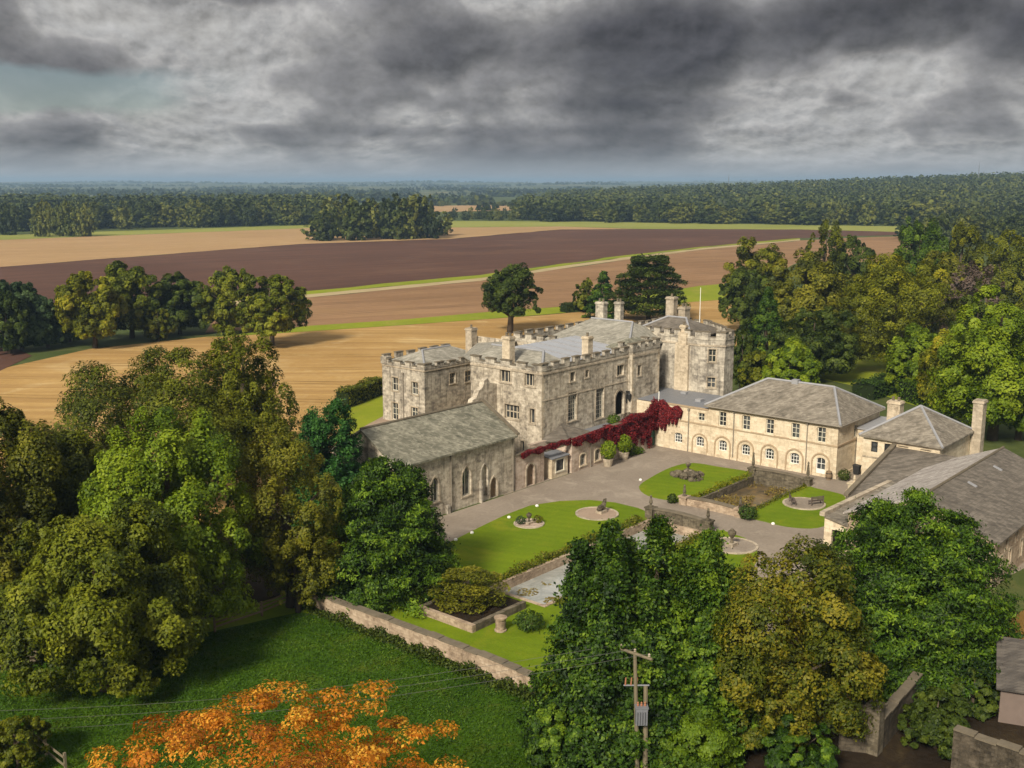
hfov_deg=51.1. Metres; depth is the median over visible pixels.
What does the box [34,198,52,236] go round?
field edge tree
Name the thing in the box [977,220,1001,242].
wood edge tree
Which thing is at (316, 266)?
ploughed field
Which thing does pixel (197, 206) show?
wood edge tree
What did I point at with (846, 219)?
wood edge tree
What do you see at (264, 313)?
field tree
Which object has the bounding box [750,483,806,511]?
border plants
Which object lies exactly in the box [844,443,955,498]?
slate outhouse
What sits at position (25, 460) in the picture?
dark tree
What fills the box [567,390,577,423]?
window
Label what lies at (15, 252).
straw field
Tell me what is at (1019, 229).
wood edge tree
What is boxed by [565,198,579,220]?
wood edge tree
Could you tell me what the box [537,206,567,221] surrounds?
wood edge tree
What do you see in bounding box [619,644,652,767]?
power pole
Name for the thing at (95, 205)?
wood edge tree
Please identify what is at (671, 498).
clipped shrub
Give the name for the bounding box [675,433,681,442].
window
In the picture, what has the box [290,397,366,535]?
teal conifer
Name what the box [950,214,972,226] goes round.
wood edge tree
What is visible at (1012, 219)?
wood edge tree
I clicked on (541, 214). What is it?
wood edge tree
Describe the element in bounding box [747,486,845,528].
lawn
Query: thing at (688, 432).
link building
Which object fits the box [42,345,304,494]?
chestnut tree
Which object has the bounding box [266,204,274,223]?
wood edge tree
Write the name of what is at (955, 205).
wood edge tree
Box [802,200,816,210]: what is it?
wood edge tree
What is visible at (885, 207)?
wood edge tree
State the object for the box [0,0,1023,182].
sky
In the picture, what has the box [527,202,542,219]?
wood edge tree
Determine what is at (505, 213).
distant tree
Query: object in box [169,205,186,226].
wood edge tree
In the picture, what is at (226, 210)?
wood edge tree
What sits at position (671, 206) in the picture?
wood edge tree
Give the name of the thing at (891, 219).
wood edge tree
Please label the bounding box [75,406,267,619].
lime tree
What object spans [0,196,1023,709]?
ground
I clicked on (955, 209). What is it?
wood edge tree
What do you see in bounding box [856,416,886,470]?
porch link
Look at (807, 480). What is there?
garden wall
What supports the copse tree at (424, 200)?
on the straw field at (15, 252)
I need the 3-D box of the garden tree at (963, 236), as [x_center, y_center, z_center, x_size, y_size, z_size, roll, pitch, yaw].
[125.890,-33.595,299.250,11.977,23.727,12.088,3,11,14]
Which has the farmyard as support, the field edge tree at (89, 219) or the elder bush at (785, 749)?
the elder bush at (785, 749)
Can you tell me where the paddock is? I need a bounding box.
[0,612,554,767]
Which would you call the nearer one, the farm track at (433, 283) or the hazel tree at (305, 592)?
the hazel tree at (305, 592)
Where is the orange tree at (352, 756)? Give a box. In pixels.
[84,679,468,767]
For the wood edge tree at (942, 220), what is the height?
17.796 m
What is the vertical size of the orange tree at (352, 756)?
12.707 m
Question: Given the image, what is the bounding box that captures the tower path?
[359,416,390,429]
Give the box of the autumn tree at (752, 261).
[722,236,788,303]
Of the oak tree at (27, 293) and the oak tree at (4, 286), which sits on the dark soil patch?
the oak tree at (4, 286)
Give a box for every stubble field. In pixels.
[0,300,740,529]
[205,236,911,332]
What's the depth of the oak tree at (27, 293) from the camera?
218.02 m
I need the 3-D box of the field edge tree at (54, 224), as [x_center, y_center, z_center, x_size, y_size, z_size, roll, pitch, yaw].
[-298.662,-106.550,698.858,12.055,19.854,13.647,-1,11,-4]
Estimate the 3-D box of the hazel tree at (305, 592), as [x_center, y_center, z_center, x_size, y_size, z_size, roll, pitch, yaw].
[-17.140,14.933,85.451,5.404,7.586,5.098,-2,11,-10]
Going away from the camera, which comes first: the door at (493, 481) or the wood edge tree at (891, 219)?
the door at (493, 481)
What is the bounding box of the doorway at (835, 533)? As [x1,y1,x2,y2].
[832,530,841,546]
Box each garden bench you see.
[789,492,796,505]
[808,495,823,505]
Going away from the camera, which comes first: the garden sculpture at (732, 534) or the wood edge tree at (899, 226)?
the garden sculpture at (732, 534)
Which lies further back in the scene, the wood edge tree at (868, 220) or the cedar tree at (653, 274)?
the wood edge tree at (868, 220)
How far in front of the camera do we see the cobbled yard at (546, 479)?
121.96 m
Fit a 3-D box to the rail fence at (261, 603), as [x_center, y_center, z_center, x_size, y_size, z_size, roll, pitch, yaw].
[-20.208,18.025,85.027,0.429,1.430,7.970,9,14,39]
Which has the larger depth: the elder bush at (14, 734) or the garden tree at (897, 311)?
the garden tree at (897, 311)
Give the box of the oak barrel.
[825,470,831,479]
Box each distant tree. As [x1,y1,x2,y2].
[449,211,455,219]
[451,207,457,218]
[461,210,470,219]
[467,198,475,204]
[468,207,474,218]
[472,212,479,218]
[476,207,482,218]
[479,206,489,218]
[486,211,494,219]
[492,207,502,219]
[499,211,504,219]
[503,207,508,218]
[507,208,515,220]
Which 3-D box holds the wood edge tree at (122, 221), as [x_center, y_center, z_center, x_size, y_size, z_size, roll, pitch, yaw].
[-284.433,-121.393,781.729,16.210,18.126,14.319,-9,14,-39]
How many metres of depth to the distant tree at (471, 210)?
1006.47 m
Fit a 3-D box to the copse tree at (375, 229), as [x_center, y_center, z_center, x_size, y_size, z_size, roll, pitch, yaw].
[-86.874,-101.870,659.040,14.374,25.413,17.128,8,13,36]
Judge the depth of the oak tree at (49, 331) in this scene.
219.55 m
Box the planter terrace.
[418,576,525,632]
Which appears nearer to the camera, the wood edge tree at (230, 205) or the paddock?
the paddock
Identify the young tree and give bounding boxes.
[759,335,822,382]
[884,322,938,388]
[916,328,960,404]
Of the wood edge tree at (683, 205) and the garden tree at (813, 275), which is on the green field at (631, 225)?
the wood edge tree at (683, 205)
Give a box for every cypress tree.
[514,516,673,767]
[592,513,752,767]
[669,524,779,767]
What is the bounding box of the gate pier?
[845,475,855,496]
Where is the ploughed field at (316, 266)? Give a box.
[0,229,898,302]
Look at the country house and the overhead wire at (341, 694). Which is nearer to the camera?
the overhead wire at (341, 694)
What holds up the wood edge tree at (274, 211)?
on the ground at (1006, 436)
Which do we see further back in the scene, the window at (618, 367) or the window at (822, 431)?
the window at (618, 367)
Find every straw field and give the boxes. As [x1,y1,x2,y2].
[0,226,622,266]
[434,205,511,211]
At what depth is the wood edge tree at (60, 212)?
767.88 m
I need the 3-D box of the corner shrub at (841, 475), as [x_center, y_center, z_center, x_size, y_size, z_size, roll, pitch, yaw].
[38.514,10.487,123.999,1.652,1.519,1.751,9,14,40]
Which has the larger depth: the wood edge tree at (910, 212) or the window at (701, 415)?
the wood edge tree at (910, 212)
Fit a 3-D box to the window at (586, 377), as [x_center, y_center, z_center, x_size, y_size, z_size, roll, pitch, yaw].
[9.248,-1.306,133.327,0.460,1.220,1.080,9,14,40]
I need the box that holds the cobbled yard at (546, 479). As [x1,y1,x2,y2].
[503,472,568,494]
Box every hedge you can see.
[334,376,382,407]
[559,302,582,312]
[850,372,905,399]
[896,377,963,417]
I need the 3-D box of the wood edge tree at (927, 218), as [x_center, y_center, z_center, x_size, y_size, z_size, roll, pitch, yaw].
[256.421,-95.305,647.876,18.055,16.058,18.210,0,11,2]
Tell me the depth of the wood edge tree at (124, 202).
819.36 m
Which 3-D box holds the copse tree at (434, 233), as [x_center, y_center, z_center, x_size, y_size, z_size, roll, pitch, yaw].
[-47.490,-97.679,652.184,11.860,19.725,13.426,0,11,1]
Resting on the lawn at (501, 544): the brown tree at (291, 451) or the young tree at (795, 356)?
the brown tree at (291, 451)
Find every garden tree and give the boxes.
[718,266,770,325]
[733,320,753,388]
[737,350,772,387]
[763,247,855,341]
[763,306,860,375]
[805,219,847,288]
[835,234,875,311]
[836,252,962,362]
[853,266,905,318]
[892,216,951,290]
[917,250,970,332]
[938,260,1004,328]
[947,221,984,291]
[947,295,1016,348]
[972,228,1023,315]
[1001,343,1023,440]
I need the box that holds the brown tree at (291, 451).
[229,419,354,607]
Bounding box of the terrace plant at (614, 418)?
[606,413,621,423]
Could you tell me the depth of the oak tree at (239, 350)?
112.06 m
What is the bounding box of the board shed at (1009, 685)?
[995,636,1023,725]
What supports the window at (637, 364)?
in the country house
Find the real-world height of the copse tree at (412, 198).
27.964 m
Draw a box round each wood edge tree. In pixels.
[0,204,19,231]
[8,207,29,231]
[13,203,30,217]
[14,207,35,230]
[58,206,72,221]
[78,199,100,229]
[88,201,110,225]
[95,205,117,227]
[101,209,119,227]
[112,205,134,228]
[116,200,130,222]
[124,201,143,227]
[129,209,156,227]
[141,200,166,227]
[146,202,174,226]
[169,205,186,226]
[171,206,187,226]
[181,205,192,226]
[185,199,203,226]
[186,208,210,227]
[188,203,212,224]
[201,205,222,226]
[204,199,230,226]
[220,201,237,225]
[226,200,242,224]
[232,198,256,225]
[242,205,257,226]
[254,201,271,223]
[255,203,268,224]
[260,199,278,222]
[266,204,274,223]
[270,200,295,224]
[270,208,280,222]
[279,203,302,224]
[286,200,306,223]
[301,199,315,224]
[308,198,323,218]
[515,203,537,218]
[518,199,532,219]
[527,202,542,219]
[530,207,550,219]
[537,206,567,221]
[545,201,573,220]
[558,201,572,221]
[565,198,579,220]
[571,210,586,220]
[575,203,591,219]
[584,210,603,220]
[590,207,613,220]
[601,199,629,221]
[603,205,618,222]
[604,204,628,221]
[628,207,635,220]
[633,204,648,221]
[635,210,652,222]
[637,199,651,220]
[650,201,670,221]
[650,203,665,222]
[658,203,686,222]
[666,207,692,222]
[673,203,693,222]
[683,202,694,221]
[688,208,703,221]
[694,207,720,223]
[698,202,723,221]
[712,210,738,223]
[731,209,760,223]
[733,209,750,223]
[745,204,763,222]
[751,203,764,222]
[758,202,775,223]
[761,209,778,223]
[767,207,797,224]
[781,201,806,223]
[790,209,811,224]
[791,207,822,224]
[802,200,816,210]
[809,204,835,224]
[821,212,837,224]
[828,203,844,223]
[843,204,860,224]
[845,201,864,212]
[847,201,865,224]
[856,201,877,225]
[869,206,881,223]
[876,201,895,224]
[883,206,903,225]
[890,207,912,225]
[893,222,910,236]
[895,205,927,222]
[896,223,913,237]
[903,202,929,221]
[919,221,928,242]
[922,213,951,232]
[926,202,939,214]
[926,212,941,219]
[933,204,959,214]
[934,213,956,242]
[938,205,964,222]
[942,203,959,212]
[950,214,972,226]
[952,215,971,246]
[962,204,979,215]
[965,214,982,226]
[971,219,988,242]
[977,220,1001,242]
[984,216,1007,245]
[998,224,1014,243]
[1002,205,1018,225]
[1002,213,1023,235]
[1011,221,1023,236]
[1014,203,1023,215]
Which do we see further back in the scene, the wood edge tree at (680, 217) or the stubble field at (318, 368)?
the wood edge tree at (680, 217)
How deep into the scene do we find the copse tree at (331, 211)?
647.13 m
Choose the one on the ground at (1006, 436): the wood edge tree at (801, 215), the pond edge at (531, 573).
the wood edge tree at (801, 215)
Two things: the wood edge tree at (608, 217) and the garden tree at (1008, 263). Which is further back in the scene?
the wood edge tree at (608, 217)
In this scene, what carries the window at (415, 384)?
in the country house
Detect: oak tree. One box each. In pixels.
[0,279,42,349]
[0,280,9,321]
[29,294,70,347]
[186,323,299,494]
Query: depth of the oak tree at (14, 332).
212.75 m
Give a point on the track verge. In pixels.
(413, 282)
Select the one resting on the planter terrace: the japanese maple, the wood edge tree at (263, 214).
the japanese maple
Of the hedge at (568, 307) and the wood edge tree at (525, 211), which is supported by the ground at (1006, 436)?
the wood edge tree at (525, 211)
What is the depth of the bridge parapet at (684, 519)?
107.28 m
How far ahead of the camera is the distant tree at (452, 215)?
981.73 m
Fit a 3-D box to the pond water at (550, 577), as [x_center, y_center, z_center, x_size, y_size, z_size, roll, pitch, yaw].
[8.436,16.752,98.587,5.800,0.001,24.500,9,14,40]
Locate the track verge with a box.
[236,238,799,300]
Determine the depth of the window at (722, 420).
133.52 m
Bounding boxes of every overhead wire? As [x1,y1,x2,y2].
[0,649,632,720]
[1,646,607,710]
[33,654,645,729]
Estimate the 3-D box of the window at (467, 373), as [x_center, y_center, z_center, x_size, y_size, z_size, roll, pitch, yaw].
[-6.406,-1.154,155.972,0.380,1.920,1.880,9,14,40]
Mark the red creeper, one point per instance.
(662, 413)
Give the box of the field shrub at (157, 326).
[142,306,176,340]
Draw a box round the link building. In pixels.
[637,387,720,454]
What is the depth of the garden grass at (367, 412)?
160.38 m
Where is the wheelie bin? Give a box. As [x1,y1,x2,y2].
[852,463,861,474]
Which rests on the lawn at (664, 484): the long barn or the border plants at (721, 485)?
the border plants at (721, 485)
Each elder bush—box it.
[0,715,52,767]
[524,685,589,767]
[653,701,740,767]
[759,713,839,767]
[897,686,973,759]
[948,667,999,721]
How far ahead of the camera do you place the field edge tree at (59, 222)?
675.99 m
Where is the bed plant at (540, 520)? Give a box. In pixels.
[533,515,543,522]
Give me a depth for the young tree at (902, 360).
170.34 m
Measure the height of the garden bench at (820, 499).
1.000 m
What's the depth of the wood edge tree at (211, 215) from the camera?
822.92 m
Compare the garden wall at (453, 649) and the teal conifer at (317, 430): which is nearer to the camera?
the garden wall at (453, 649)
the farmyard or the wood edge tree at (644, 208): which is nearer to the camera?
the farmyard
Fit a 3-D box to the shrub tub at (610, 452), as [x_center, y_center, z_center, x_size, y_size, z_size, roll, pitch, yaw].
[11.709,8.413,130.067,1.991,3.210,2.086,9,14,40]
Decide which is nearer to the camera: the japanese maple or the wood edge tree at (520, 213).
the japanese maple
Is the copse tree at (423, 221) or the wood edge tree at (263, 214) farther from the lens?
the wood edge tree at (263, 214)
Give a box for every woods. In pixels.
[0,171,1023,216]
[0,180,829,210]
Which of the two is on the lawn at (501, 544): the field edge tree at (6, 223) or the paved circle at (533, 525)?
the paved circle at (533, 525)
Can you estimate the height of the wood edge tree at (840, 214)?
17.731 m
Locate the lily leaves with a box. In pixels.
[516,581,555,602]
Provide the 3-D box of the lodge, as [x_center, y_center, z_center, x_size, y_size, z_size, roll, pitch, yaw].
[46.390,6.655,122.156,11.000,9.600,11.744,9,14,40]
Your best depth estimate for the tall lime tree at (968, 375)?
138.85 m
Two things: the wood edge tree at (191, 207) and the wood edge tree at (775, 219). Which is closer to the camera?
the wood edge tree at (191, 207)
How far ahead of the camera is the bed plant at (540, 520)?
108.26 m
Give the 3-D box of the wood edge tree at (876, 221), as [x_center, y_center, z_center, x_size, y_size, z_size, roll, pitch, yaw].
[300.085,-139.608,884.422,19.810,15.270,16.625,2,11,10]
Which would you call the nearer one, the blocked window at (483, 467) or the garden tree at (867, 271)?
the blocked window at (483, 467)
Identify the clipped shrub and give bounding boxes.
[667,493,678,502]
[737,504,758,519]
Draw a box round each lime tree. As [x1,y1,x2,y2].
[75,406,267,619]
[923,284,1023,440]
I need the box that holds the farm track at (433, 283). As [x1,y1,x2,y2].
[236,239,799,303]
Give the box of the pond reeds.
[712,481,787,505]
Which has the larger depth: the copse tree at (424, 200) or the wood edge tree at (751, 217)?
the wood edge tree at (751, 217)
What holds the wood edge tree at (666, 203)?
on the ground at (1006, 436)
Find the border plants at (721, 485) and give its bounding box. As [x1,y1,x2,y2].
[691,470,753,496]
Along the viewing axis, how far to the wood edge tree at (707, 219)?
881.55 m
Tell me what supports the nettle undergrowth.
on the lawn at (501, 544)
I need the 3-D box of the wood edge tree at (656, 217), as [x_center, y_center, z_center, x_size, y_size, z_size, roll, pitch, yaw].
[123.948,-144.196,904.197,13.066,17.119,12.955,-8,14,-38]
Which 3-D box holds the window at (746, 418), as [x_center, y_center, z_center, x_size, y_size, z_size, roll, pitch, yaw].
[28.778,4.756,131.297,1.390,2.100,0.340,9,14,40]
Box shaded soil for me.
[0,507,320,669]
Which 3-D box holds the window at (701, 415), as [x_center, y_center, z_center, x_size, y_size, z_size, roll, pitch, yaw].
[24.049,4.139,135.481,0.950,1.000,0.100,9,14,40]
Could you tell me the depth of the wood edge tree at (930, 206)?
873.94 m
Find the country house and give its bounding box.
[380,288,735,451]
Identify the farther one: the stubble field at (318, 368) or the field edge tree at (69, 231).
the field edge tree at (69, 231)
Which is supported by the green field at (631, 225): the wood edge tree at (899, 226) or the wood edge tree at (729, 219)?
the wood edge tree at (729, 219)
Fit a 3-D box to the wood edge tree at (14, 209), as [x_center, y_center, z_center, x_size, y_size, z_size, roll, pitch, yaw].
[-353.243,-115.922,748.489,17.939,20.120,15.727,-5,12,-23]
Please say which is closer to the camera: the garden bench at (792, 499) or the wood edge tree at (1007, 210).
the garden bench at (792, 499)
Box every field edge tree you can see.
[0,203,17,234]
[30,203,44,236]
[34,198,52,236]
[47,206,61,234]
[54,199,70,236]
[61,201,77,236]
[73,208,90,236]
[80,203,95,235]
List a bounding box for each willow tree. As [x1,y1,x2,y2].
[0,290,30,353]
[53,307,80,341]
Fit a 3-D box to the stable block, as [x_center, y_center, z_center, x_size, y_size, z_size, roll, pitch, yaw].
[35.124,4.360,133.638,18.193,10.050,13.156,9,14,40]
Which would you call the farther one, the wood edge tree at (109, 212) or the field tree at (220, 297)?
the wood edge tree at (109, 212)
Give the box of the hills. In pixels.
[0,181,778,195]
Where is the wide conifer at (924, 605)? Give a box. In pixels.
[798,486,1023,718]
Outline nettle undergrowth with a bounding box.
[293,598,537,703]
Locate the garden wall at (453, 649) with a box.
[299,581,533,693]
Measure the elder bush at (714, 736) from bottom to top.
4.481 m
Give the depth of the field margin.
272.67 m
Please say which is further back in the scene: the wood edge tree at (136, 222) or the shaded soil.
the wood edge tree at (136, 222)
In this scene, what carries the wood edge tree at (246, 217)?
on the ground at (1006, 436)
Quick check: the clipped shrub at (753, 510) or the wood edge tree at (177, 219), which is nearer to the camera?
the clipped shrub at (753, 510)
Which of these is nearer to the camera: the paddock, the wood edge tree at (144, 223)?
the paddock
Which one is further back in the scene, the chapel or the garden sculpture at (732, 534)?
the chapel
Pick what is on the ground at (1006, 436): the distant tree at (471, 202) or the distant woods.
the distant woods
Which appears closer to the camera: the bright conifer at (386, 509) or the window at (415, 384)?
the bright conifer at (386, 509)
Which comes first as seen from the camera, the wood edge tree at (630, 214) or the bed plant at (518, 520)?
the bed plant at (518, 520)
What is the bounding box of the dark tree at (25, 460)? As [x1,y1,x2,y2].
[0,396,68,632]
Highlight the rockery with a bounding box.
[669,468,704,481]
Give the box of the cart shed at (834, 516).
[820,480,895,552]
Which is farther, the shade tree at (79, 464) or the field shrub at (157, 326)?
the field shrub at (157, 326)
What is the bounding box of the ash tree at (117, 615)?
[0,496,211,699]
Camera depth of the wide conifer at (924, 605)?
71.52 m
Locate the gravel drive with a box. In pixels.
[415,446,1023,633]
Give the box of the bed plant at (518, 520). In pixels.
[515,515,526,523]
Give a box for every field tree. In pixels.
[53,270,130,347]
[92,260,163,337]
[146,271,214,333]
[196,265,255,330]
[234,273,312,345]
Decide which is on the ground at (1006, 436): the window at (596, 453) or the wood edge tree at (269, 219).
the wood edge tree at (269, 219)
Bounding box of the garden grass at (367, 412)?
[337,395,382,433]
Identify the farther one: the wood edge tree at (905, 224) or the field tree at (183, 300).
the wood edge tree at (905, 224)
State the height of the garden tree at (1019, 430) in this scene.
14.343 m
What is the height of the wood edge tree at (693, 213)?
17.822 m
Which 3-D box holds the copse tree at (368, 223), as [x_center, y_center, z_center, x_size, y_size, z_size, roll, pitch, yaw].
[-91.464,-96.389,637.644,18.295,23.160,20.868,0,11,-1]
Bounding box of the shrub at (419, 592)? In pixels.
[410,582,438,603]
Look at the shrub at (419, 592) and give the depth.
87.33 m
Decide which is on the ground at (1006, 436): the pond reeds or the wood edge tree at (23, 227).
the wood edge tree at (23, 227)
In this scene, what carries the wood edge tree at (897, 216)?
on the ground at (1006, 436)
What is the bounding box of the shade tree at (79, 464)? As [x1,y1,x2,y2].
[18,429,104,593]
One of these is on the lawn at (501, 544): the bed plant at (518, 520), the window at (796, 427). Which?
the bed plant at (518, 520)
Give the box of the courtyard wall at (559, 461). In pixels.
[515,418,655,489]
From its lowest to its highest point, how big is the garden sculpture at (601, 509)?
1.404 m
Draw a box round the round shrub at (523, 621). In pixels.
[512,609,545,631]
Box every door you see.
[491,478,494,496]
[527,464,531,484]
[650,430,654,445]
[816,458,824,473]
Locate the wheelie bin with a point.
(856, 468)
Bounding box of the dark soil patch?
[0,348,31,369]
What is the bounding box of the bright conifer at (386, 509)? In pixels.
[302,454,462,618]
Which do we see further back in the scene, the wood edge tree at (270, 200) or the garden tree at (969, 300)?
the wood edge tree at (270, 200)
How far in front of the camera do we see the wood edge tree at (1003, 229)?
596.26 m
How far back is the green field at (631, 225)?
830.27 m
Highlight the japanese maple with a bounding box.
[427,564,510,613]
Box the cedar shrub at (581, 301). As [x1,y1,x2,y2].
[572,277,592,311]
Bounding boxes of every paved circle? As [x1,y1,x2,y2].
[514,518,543,528]
[575,507,618,520]
[720,537,758,553]
[782,497,825,509]
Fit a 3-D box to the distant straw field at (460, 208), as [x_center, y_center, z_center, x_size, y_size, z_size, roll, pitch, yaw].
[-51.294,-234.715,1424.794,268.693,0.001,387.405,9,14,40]
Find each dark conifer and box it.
[581,270,624,318]
[743,286,783,358]
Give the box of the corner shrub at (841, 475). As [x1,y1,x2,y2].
[837,469,851,480]
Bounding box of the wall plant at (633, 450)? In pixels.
[629,443,636,455]
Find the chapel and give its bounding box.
[332,399,519,515]
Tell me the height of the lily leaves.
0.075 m
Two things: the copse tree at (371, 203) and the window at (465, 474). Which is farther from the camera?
the copse tree at (371, 203)
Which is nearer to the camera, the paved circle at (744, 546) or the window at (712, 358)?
the paved circle at (744, 546)
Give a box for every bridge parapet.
[644,495,714,530]
[678,484,744,517]
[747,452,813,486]
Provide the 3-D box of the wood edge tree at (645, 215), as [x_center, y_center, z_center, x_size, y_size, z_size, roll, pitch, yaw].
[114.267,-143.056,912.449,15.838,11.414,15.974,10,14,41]
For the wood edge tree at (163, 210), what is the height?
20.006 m
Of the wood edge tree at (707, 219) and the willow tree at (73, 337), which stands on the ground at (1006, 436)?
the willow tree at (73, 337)
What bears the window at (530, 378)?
in the country house
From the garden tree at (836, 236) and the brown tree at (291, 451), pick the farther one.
the garden tree at (836, 236)
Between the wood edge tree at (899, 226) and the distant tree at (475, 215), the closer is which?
the wood edge tree at (899, 226)
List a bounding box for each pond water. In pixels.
[504,529,687,603]
[717,484,787,506]
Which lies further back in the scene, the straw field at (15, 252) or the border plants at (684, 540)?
the straw field at (15, 252)
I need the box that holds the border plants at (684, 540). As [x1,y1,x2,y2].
[550,530,702,605]
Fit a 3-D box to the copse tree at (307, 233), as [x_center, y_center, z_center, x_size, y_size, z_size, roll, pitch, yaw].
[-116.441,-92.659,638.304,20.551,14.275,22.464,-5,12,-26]
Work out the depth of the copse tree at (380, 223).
647.54 m
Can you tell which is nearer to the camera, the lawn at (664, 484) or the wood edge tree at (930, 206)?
the lawn at (664, 484)
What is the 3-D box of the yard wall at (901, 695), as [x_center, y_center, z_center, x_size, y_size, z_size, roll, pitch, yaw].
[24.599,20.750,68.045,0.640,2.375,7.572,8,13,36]
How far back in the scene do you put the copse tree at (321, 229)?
625.48 m
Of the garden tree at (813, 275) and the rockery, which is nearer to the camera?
the rockery
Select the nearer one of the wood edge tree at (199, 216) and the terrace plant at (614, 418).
the terrace plant at (614, 418)
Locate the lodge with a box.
[858,396,987,474]
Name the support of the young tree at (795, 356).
on the ground at (1006, 436)
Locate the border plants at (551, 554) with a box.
[485,514,646,581]
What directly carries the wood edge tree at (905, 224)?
on the tan stubble field at (693, 268)
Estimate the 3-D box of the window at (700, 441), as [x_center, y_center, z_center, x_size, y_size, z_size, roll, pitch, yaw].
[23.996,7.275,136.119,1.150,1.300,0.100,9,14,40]
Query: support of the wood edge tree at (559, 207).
on the ground at (1006, 436)
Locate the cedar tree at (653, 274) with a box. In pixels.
[604,253,690,319]
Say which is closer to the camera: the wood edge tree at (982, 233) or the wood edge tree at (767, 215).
the wood edge tree at (982, 233)
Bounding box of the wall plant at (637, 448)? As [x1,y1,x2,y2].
[632,446,639,454]
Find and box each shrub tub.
[600,441,615,466]
[617,434,632,459]
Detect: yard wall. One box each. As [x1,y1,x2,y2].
[838,704,870,752]
[883,671,922,748]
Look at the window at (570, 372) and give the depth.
131.26 m
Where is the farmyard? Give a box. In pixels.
[543,603,1023,767]
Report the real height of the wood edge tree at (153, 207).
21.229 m
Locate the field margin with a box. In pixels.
[207,284,726,337]
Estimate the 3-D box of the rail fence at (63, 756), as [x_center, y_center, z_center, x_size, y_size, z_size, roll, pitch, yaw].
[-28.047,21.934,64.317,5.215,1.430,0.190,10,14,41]
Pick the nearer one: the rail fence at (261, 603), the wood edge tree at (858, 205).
the rail fence at (261, 603)
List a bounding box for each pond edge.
[490,519,701,606]
[700,475,801,509]
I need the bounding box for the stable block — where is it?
[704,377,885,478]
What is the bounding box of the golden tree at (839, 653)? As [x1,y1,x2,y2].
[710,533,888,749]
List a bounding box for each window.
[391,376,398,392]
[391,401,398,419]
[410,380,418,396]
[410,405,418,415]
[430,476,441,505]
[449,371,456,384]
[461,465,472,498]
[464,369,470,383]
[481,463,488,494]
[498,367,511,384]
[504,402,519,421]
[519,439,524,450]
[523,371,535,388]
[528,407,535,425]
[555,457,564,472]
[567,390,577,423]
[569,370,576,382]
[579,452,586,467]
[584,368,589,378]
[594,448,601,462]
[595,386,604,420]
[616,363,624,377]
[637,364,641,376]
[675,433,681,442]
[696,436,703,446]
[698,413,704,420]
[705,376,716,388]
[707,348,716,363]
[717,410,727,427]
[719,440,726,450]
[740,414,750,431]
[742,444,749,454]
[764,417,774,435]
[766,448,773,459]
[789,421,800,439]
[790,453,798,463]
[815,425,826,444]
[871,441,877,451]
[1008,546,1012,563]
[1019,536,1023,557]
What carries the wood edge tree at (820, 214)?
on the ground at (1006, 436)
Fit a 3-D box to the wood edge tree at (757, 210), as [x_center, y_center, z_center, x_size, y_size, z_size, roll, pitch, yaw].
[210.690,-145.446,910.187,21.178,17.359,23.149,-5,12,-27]
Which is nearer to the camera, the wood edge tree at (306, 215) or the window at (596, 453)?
the window at (596, 453)
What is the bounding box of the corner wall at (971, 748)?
[951,724,1023,767]
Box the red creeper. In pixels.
[521,398,682,458]
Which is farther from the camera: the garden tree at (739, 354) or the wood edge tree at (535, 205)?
the wood edge tree at (535, 205)
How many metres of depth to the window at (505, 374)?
130.62 m
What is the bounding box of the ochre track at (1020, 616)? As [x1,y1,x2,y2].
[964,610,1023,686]
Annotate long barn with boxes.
[843,446,1023,590]
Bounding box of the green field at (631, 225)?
[0,221,898,239]
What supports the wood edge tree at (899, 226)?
on the tan stubble field at (693, 268)
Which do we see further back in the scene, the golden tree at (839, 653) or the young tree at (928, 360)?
the young tree at (928, 360)
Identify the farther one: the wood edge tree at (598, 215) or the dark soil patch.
the wood edge tree at (598, 215)
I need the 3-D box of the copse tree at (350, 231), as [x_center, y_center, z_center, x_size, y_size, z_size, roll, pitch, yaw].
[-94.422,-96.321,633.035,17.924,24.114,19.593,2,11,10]
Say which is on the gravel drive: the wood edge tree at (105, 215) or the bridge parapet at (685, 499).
the bridge parapet at (685, 499)
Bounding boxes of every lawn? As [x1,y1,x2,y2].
[198,500,756,693]
[639,463,750,501]
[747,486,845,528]
[757,336,970,419]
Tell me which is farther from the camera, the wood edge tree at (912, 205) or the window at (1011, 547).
the wood edge tree at (912, 205)
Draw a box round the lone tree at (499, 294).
[480,262,543,332]
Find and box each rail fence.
[27,734,66,767]
[213,593,286,631]
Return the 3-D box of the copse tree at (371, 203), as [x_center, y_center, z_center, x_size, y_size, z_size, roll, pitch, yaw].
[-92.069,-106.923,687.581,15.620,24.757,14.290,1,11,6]
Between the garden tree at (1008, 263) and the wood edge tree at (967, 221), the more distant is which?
the wood edge tree at (967, 221)
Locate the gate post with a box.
[865,699,887,756]
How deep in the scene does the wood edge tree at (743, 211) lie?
890.69 m
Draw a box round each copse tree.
[300,218,333,239]
[309,206,337,240]
[317,197,347,235]
[319,201,346,235]
[321,206,339,238]
[333,193,361,224]
[337,201,367,240]
[342,203,372,239]
[360,198,376,215]
[365,198,381,237]
[372,198,390,236]
[374,193,408,238]
[380,196,412,239]
[398,198,419,238]
[402,194,417,236]
[403,193,434,238]
[413,201,432,237]
[426,194,434,210]
[426,208,443,238]
[433,211,453,235]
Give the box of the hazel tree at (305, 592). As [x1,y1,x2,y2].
[262,526,330,612]
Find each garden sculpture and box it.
[524,512,533,524]
[595,498,606,514]
[684,462,691,471]
[725,528,737,547]
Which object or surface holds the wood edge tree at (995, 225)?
on the ground at (1006, 436)
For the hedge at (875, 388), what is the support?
on the lawn at (867, 369)

